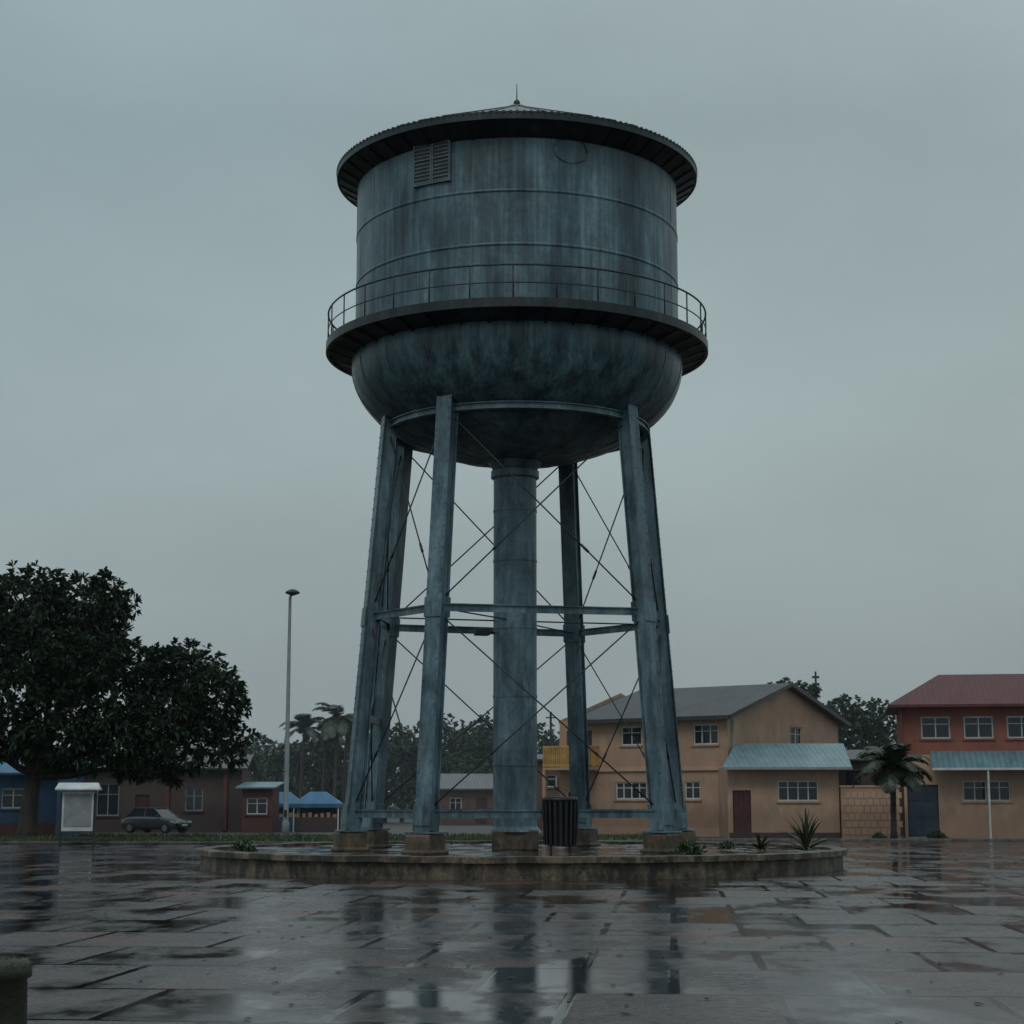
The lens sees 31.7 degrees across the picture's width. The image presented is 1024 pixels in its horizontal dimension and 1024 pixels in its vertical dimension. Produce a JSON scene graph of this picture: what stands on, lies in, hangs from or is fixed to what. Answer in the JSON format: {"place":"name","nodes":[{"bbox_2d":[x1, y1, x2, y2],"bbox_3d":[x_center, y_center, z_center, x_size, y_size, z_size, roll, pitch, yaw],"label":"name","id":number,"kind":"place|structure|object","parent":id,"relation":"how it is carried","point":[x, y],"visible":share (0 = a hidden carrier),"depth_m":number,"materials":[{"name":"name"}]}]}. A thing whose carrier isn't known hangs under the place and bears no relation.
{"place":"outdoors","nodes":[
{"label":"outdoors","id":0,"kind":"place"},
{"bbox_2d":[0,775,57,822],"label":"front wall","id":1,"kind":"structure","parent":0,"point":[47,810],"depth_m":99.81,"materials":[{"name":"blue paint"}]},
{"bbox_2d":[0,808,19,809],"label":"front wall sills","id":2,"kind":"structure","parent":1,"relation":"attached to","point":[9,808],"depth_m":99.56,"materials":[{"name":"concrete"}]},
{"bbox_2d":[1,788,23,807],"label":"front wall window frames","id":3,"kind":"structure","parent":1,"relation":"attached to","point":[13,789],"depth_m":99.86,"materials":[{"name":"white paint"}]},
{"bbox_2d":[0,759,90,776],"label":"roof","id":4,"kind":"structure","parent":1,"relation":"on","point":[6,769],"depth_m":100.18,"materials":[{"name":"blue metal"}]},
{"bbox_2d":[81,770,241,831],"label":"front wall","id":5,"kind":"structure","parent":0,"point":[210,783],"depth_m":112.93,"materials":[{"name":"brown paint"}]},
{"bbox_2d":[135,795,149,830],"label":"front wall door","id":6,"kind":"structure","parent":5,"relation":"attached to","point":[142,801],"depth_m":112.91,"materials":[{"name":"red wood"}]},
{"bbox_2d":[96,783,202,815],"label":"front wall window frames","id":7,"kind":"structure","parent":5,"relation":"attached to","point":[108,784],"depth_m":112.93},
{"bbox_2d":[96,811,203,816],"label":"front wall sills","id":8,"kind":"structure","parent":5,"relation":"attached to","point":[183,812],"depth_m":112.77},
{"bbox_2d":[83,770,227,829],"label":"pilasters","id":9,"kind":"object","parent":5,"relation":"attached to","point":[225,787],"visible":0.38,"depth_m":112.81,"materials":[{"name":"brown paint"}]},
{"bbox_2d":[84,754,258,771],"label":"roof","id":10,"kind":"structure","parent":5,"relation":"on","point":[252,764],"depth_m":115.33,"materials":[{"name":"grey metal"}]},
{"bbox_2d":[0,841,1023,1023],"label":"plaza paving","id":11,"kind":"structure","parent":0,"point":[739,966],"depth_m":23.85,"materials":[{"name":"grey stone"}]},
{"bbox_2d":[0,955,32,1023],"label":"concrete bollard","id":12,"kind":"object","parent":11,"relation":"on","point":[15,973],"visible":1,"depth_m":11.92,"materials":[{"name":"grey concrete"}]},
{"bbox_2d":[55,783,101,844],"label":"notice board","id":13,"kind":"object","parent":11,"relation":"on","point":[77,811],"visible":1,"depth_m":78.02,"materials":[{"name":"metal"}]},
{"bbox_2d":[2,852,1021,1022],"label":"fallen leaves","id":14,"kind":"object","parent":11,"relation":"on","point":[535,946],"visible":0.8,"depth_m":24.78,"materials":[{"name":"brown plant"}]},
{"bbox_2d":[196,840,847,879],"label":"round plinth","id":15,"kind":"structure","parent":11,"relation":"on","point":[605,860],"depth_m":44.57,"materials":[{"name":"concrete"}]},
{"bbox_2d":[232,839,257,851],"bbox_3d":[-7.256,9.162,49.110,0.782,0.499,0.852,0,-9,0],"label":"shrub","id":16,"kind":"object","parent":15,"relation":"on","point":[245,846],"visible":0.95,"depth_m":48.91,"materials":[{"name":"green plant"}]},
{"bbox_2d":[542,796,578,853],"bbox_3d":[1.300,8.426,48.477,0.990,1.520,0.990,0,-9,0],"label":"waste bin","id":17,"kind":"object","parent":15,"relation":"on","point":[560,819],"visible":1,"depth_m":48.12,"materials":[{"name":"black plastic"}]},
{"bbox_2d":[674,838,707,854],"bbox_3d":[4.750,8.924,47.686,0.807,0.555,0.847,5,-11,-30],"label":"shrub","id":18,"kind":"object","parent":15,"relation":"on","point":[692,847],"visible":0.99,"depth_m":47.59,"materials":[{"name":"green plant"}]},
{"bbox_2d":[717,840,734,848],"bbox_3d":[6.380,9.941,53.599,0.566,0.380,0.565,0,-9,0],"label":"shrub","id":19,"kind":"object","parent":15,"relation":"on","point":[728,845],"visible":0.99,"depth_m":53.49,"materials":[{"name":"green plant"}]},
{"bbox_2d":[744,832,774,849],"bbox_3d":[7.258,9.552,52.124,1.030,0.562,0.989,-9,-12,43],"label":"agave plant","id":20,"kind":"object","parent":15,"relation":"on","point":[761,846],"visible":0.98,"depth_m":52.03,"materials":[{"name":"green plant"}]},
{"bbox_2d":[765,809,834,850],"bbox_3d":[8.331,9.039,50.866,2.340,1.389,2.049,-9,-13,44],"label":"agave plant","id":21,"kind":"object","parent":15,"relation":"on","point":[804,838],"visible":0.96,"depth_m":50.70,"materials":[{"name":"green plant"}]},
{"bbox_2d":[0,0,1023,800],"label":"sky","id":22,"kind":"structure","parent":0,"point":[839,479],"materials":[{"name":"grey"}]},
{"bbox_2d":[326,84,707,854],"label":"water tower","id":23,"kind":"structure","parent":0,"point":[514,324],"depth_m":50.95,"materials":[{"name":"metal"}]},
{"bbox_2d":[81,804,1023,838],"bbox_3d":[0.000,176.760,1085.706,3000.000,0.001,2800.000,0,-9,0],"label":"ground","id":24,"kind":"structure","parent":0,"point":[395,825],"depth_m":115.16,"materials":[{"name":"green plant"}]},
{"bbox_2d":[56,777,82,834],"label":"side wall","id":25,"kind":"structure","parent":24,"relation":"on","point":[73,780],"depth_m":101.17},
{"bbox_2d":[121,808,191,832],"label":"parked car","id":26,"kind":"object","parent":24,"relation":"on","point":[163,820],"visible":1,"depth_m":105.88,"materials":[{"name":"paint"}]},
{"bbox_2d":[240,769,251,831],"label":"side wall","id":27,"kind":"structure","parent":24,"relation":"on","point":[246,775],"depth_m":116.50,"materials":[{"name":"paint"}]},
{"bbox_2d":[235,782,283,832],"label":"kiosk","id":28,"kind":"object","parent":24,"relation":"on","point":[260,808],"visible":0.99,"depth_m":110.53,"materials":[{"name":"red paint"}]},
{"bbox_2d":[246,798,266,813],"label":"front wall window frames","id":29,"kind":"structure","parent":28,"relation":"in","point":[257,803],"depth_m":110.53,"materials":[{"name":"white paint"}]},
{"bbox_2d":[279,792,299,830],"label":"market stall","id":30,"kind":"object","parent":24,"relation":"on","point":[293,798],"visible":0.17,"depth_m":115.41,"materials":[{"name":"blue paint"}]},
{"bbox_2d":[279,713,329,798],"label":"coconut palm","id":31,"kind":"object","parent":24,"relation":"on","point":[305,728],"visible":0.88,"depth_m":148.44,"materials":[{"name":"green plant"}]},
{"bbox_2d":[292,792,342,831],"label":"market stall","id":32,"kind":"object","parent":24,"relation":"on","point":[320,811],"visible":0.92,"depth_m":113.31,"materials":[{"name":"blue fabric"}]},
{"bbox_2d":[308,731,344,791],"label":"coconut palm","id":33,"kind":"object","parent":24,"relation":"on","point":[317,741],"visible":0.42,"depth_m":156.38,"materials":[{"name":"green plant"}]},
{"bbox_2d":[311,702,352,797],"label":"coconut palm","id":34,"kind":"object","parent":24,"relation":"on","point":[338,721],"visible":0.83,"depth_m":148.32,"materials":[{"name":"green plant"}]},
{"bbox_2d":[0,831,697,841],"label":"grass verge","id":35,"kind":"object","parent":24,"relation":"on","point":[332,838],"depth_m":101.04,"materials":[{"name":"green plant"}]},
{"bbox_2d":[0,823,55,834],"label":"base wall","id":36,"kind":"structure","parent":35,"relation":"on","point":[43,828],"depth_m":99.45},
{"bbox_2d":[0,559,260,837],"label":"broadleaf tree","id":37,"kind":"object","parent":35,"relation":"on","point":[70,665],"visible":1,"depth_m":90.12,"materials":[{"name":"green plant"}]},
{"bbox_2d":[279,589,299,837],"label":"street lamp","id":38,"kind":"object","parent":35,"relation":"on","point":[285,821],"visible":0.88,"depth_m":89.34,"materials":[{"name":"metal"}]},
{"bbox_2d":[294,834,311,840],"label":"shrub","id":39,"kind":"object","parent":35,"relation":"on","point":[305,837],"visible":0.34,"depth_m":82.62,"materials":[{"name":"green plant"}]},
{"bbox_2d":[542,770,546,833],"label":"balcony posts","id":40,"kind":"object","parent":35,"relation":"on","point":[544,785],"visible":0.18,"depth_m":102.66,"materials":[{"name":"beige paint"}]},
{"bbox_2d":[329,725,369,823],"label":"coconut palm","id":41,"kind":"object","parent":24,"relation":"on","point":[347,739],"visible":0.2,"depth_m":153.38,"materials":[{"name":"green plant"}]},
{"bbox_2d":[9,693,897,822],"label":"distant trees","id":42,"kind":"object","parent":24,"relation":"on","point":[467,752],"visible":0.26,"depth_m":162.27,"materials":[{"name":"green plant"}]},
{"bbox_2d":[439,774,492,824],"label":"cottage","id":43,"kind":"structure","parent":24,"relation":"on","point":[472,791],"depth_m":148.46,"materials":[{"name":"brick"}]},
{"bbox_2d":[450,798,461,808],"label":"front wall window frames","id":44,"kind":"structure","parent":43,"relation":"in","point":[455,802],"depth_m":148.37,"materials":[{"name":"white paint"}]},
{"bbox_2d":[476,798,486,823],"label":"front wall door","id":45,"kind":"structure","parent":43,"relation":"in","point":[481,803],"depth_m":148.59,"materials":[{"name":"brown wood"}]},
{"bbox_2d":[0,839,1023,844],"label":"kerb","id":46,"kind":"structure","parent":24,"relation":"on","point":[117,843],"depth_m":79.00,"materials":[{"name":"concrete"}]},
{"bbox_2d":[537,754,559,830],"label":"brick outhouse","id":47,"kind":"structure","parent":24,"relation":"on","point":[553,777],"depth_m":116.70,"materials":[{"name":"brown paint"}]},
{"bbox_2d":[546,712,554,745],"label":"utility pole","id":48,"kind":"object","parent":24,"relation":"on","point":[550,717],"visible":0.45,"depth_m":124.14,"materials":[{"name":"grey wood"}]},
{"bbox_2d":[718,743,852,838],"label":"teal roofed annex","id":49,"kind":"object","parent":24,"relation":"on","point":[764,789],"visible":0.99,"depth_m":93.13,"materials":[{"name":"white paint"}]},
{"bbox_2d":[732,790,750,832],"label":"front wall door","id":50,"kind":"structure","parent":49,"relation":"in","point":[741,798],"depth_m":93.01,"materials":[{"name":"red wood"}]},
{"bbox_2d":[778,780,818,800],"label":"front wall window frames","id":51,"kind":"structure","parent":49,"relation":"in","point":[787,781],"depth_m":93.21,"materials":[{"name":"white paint"}]},
{"bbox_2d":[767,677,822,699],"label":"umbrella tree","id":52,"kind":"object","parent":24,"relation":"on","point":[810,688],"visible":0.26,"depth_m":127.45,"materials":[{"name":"green plant"}]},
{"bbox_2d":[838,750,884,836],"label":"garden shed","id":53,"kind":"structure","parent":24,"relation":"on","point":[846,777],"depth_m":96.04,"materials":[{"name":"brown paint"}]},
{"bbox_2d":[896,709,905,837],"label":"side wall","id":54,"kind":"structure","parent":24,"relation":"on","point":[899,740],"depth_m":97.71,"materials":[{"name":"paint"}]},
{"bbox_2d":[883,674,1023,715],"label":"hipped roof","id":55,"kind":"structure","parent":54,"relation":"on","point":[971,690],"depth_m":95.73,"materials":[{"name":"red metal"}]},
{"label":"side wall","id":56,"kind":"object","parent":24,"relation":"on","visible":0},
{"bbox_2d":[560,693,624,720],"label":"gable end rear","id":57,"kind":"structure","parent":56,"relation":"on","point":[601,703],"depth_m":107.96,"materials":[{"name":"paint"}]},
{"bbox_2d":[567,683,847,725],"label":"roof","id":58,"kind":"structure","parent":56,"relation":"on","point":[710,701],"depth_m":102.67,"materials":[{"name":"grey metal"}]},
{"bbox_2d":[587,682,850,726],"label":"fascia","id":59,"kind":"structure","parent":58,"relation":"attached to","point":[768,696],"depth_m":100.73,"materials":[{"name":"grey wood"}]},
{"bbox_2d":[812,671,819,698],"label":"antenna mast","id":60,"kind":"object","parent":58,"relation":"on","point":[815,676],"visible":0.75,"depth_m":127.65,"materials":[{"name":"metal"}]},
{"bbox_2d":[559,719,727,827],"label":"front wall","id":61,"kind":"structure","parent":0,"point":[704,813],"depth_m":100.54,"materials":[{"name":"beige paint"}]},
{"bbox_2d":[543,767,598,770],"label":"balcony floor","id":62,"kind":"structure","parent":61,"relation":"attached to","point":[562,768],"depth_m":102.17,"materials":[{"name":"beige concrete"}]},
{"bbox_2d":[543,745,598,766],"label":"balcony railing","id":63,"kind":"object","parent":62,"relation":"on","point":[549,756],"visible":0.68,"depth_m":102.36,"materials":[{"name":"yellow wood"}]},
{"bbox_2d":[558,766,722,836],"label":"string course","id":64,"kind":"object","parent":61,"relation":"attached to","point":[706,832],"visible":0.32,"depth_m":100.19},
{"bbox_2d":[613,744,719,800],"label":"front wall sills","id":65,"kind":"structure","parent":61,"relation":"attached to","point":[645,799],"depth_m":100.21,"materials":[{"name":"white concrete"}]},
{"bbox_2d":[616,724,717,798],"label":"front wall window frames","id":66,"kind":"structure","parent":61,"relation":"attached to","point":[694,725],"depth_m":100.45,"materials":[{"name":"white paint"}]},
{"bbox_2d":[732,719,733,747],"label":"downpipes","id":67,"kind":"object","parent":61,"relation":"attached to","point":[732,733],"visible":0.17,"depth_m":97.59,"materials":[{"name":"grey metal"}]},
{"bbox_2d":[727,716,837,755],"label":"gable wall","id":68,"kind":"structure","parent":0,"point":[757,730],"depth_m":101.60,"materials":[{"name":"paint"}]},
{"bbox_2d":[736,689,836,722],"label":"gable end","id":69,"kind":"structure","parent":68,"relation":"on","point":[789,704],"depth_m":102.83,"materials":[{"name":"beige paint"}]},
{"bbox_2d":[790,727,801,742],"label":"gable wall window frames","id":70,"kind":"structure","parent":68,"relation":"in","point":[795,734],"depth_m":103.55,"materials":[{"name":"white metal"}]},
{"bbox_2d":[840,787,900,838],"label":"boundary wall","id":71,"kind":"structure","parent":0,"point":[843,790],"depth_m":92.63,"materials":[{"name":"beige concrete"}]},
{"bbox_2d":[839,785,899,786],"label":"coping","id":72,"kind":"object","parent":71,"relation":"on","point":[861,786],"visible":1,"depth_m":92.78,"materials":[{"name":"beige concrete"}]},
{"bbox_2d":[842,792,902,834],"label":"pierced blocks","id":73,"kind":"structure","parent":71,"relation":"attached to","point":[867,810],"depth_m":92.60,"materials":[{"name":"beige concrete"}]},
{"bbox_2d":[901,707,1023,754],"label":"wall","id":74,"kind":"structure","parent":0,"point":[911,725],"depth_m":94.73,"materials":[{"name":"red paint"}]},
{"bbox_2d":[919,738,1023,740],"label":"wall sills","id":75,"kind":"structure","parent":74,"relation":"attached to","point":[972,739],"depth_m":94.42,"materials":[{"name":"concrete"}]},
{"bbox_2d":[921,716,1023,738],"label":"wall window frames","id":76,"kind":"structure","parent":74,"relation":"attached to","point":[964,717],"depth_m":94.71,"materials":[{"name":"white paint"}]},
{"bbox_2d":[903,755,1023,837],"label":"wall","id":77,"kind":"structure","parent":0,"point":[958,818],"depth_m":93.67,"materials":[{"name":"paint"}]},
{"bbox_2d":[907,785,939,836],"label":"wall door","id":78,"kind":"structure","parent":77,"relation":"attached to","point":[923,812],"depth_m":94.14,"materials":[{"name":"blue metal"}]},
{"bbox_2d":[963,781,1010,800],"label":"wall window frames","id":79,"kind":"structure","parent":77,"relation":"attached to","point":[974,787],"depth_m":93.71,"materials":[{"name":"white paint"}]},
{"bbox_2d":[961,801,1012,802],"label":"wall sills","id":80,"kind":"structure","parent":77,"relation":"attached to","point":[986,801],"depth_m":93.49,"materials":[{"name":"concrete"}]},
{"label":"road","id":81,"kind":"structure","parent":0,"visible":0},
{"bbox_2d":[872,832,887,838],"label":"shrub","id":82,"kind":"object","parent":81,"relation":"on","point":[878,835],"visible":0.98,"depth_m":91.07,"materials":[{"name":"green plant"}]},
{"bbox_2d":[852,743,932,838],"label":"palm tree","id":83,"kind":"object","parent":81,"relation":"on","point":[896,764],"visible":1,"depth_m":87.57,"materials":[{"name":"green plant"}]},
{"bbox_2d":[927,830,948,838],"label":"shrub","id":84,"kind":"object","parent":81,"relation":"on","point":[936,834],"visible":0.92,"depth_m":89.37,"materials":[{"name":"green plant"}]},
{"bbox_2d":[932,768,1023,838],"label":"veranda fascia and posts","id":85,"kind":"structure","parent":81,"relation":"on","point":[989,801],"depth_m":92.23,"materials":[{"name":"white wood"}]},
{"bbox_2d":[930,751,1023,767],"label":"veranda roof","id":86,"kind":"structure","parent":85,"relation":"on","point":[977,759],"depth_m":93.38,"materials":[{"name":"blue metal"}]}
]}

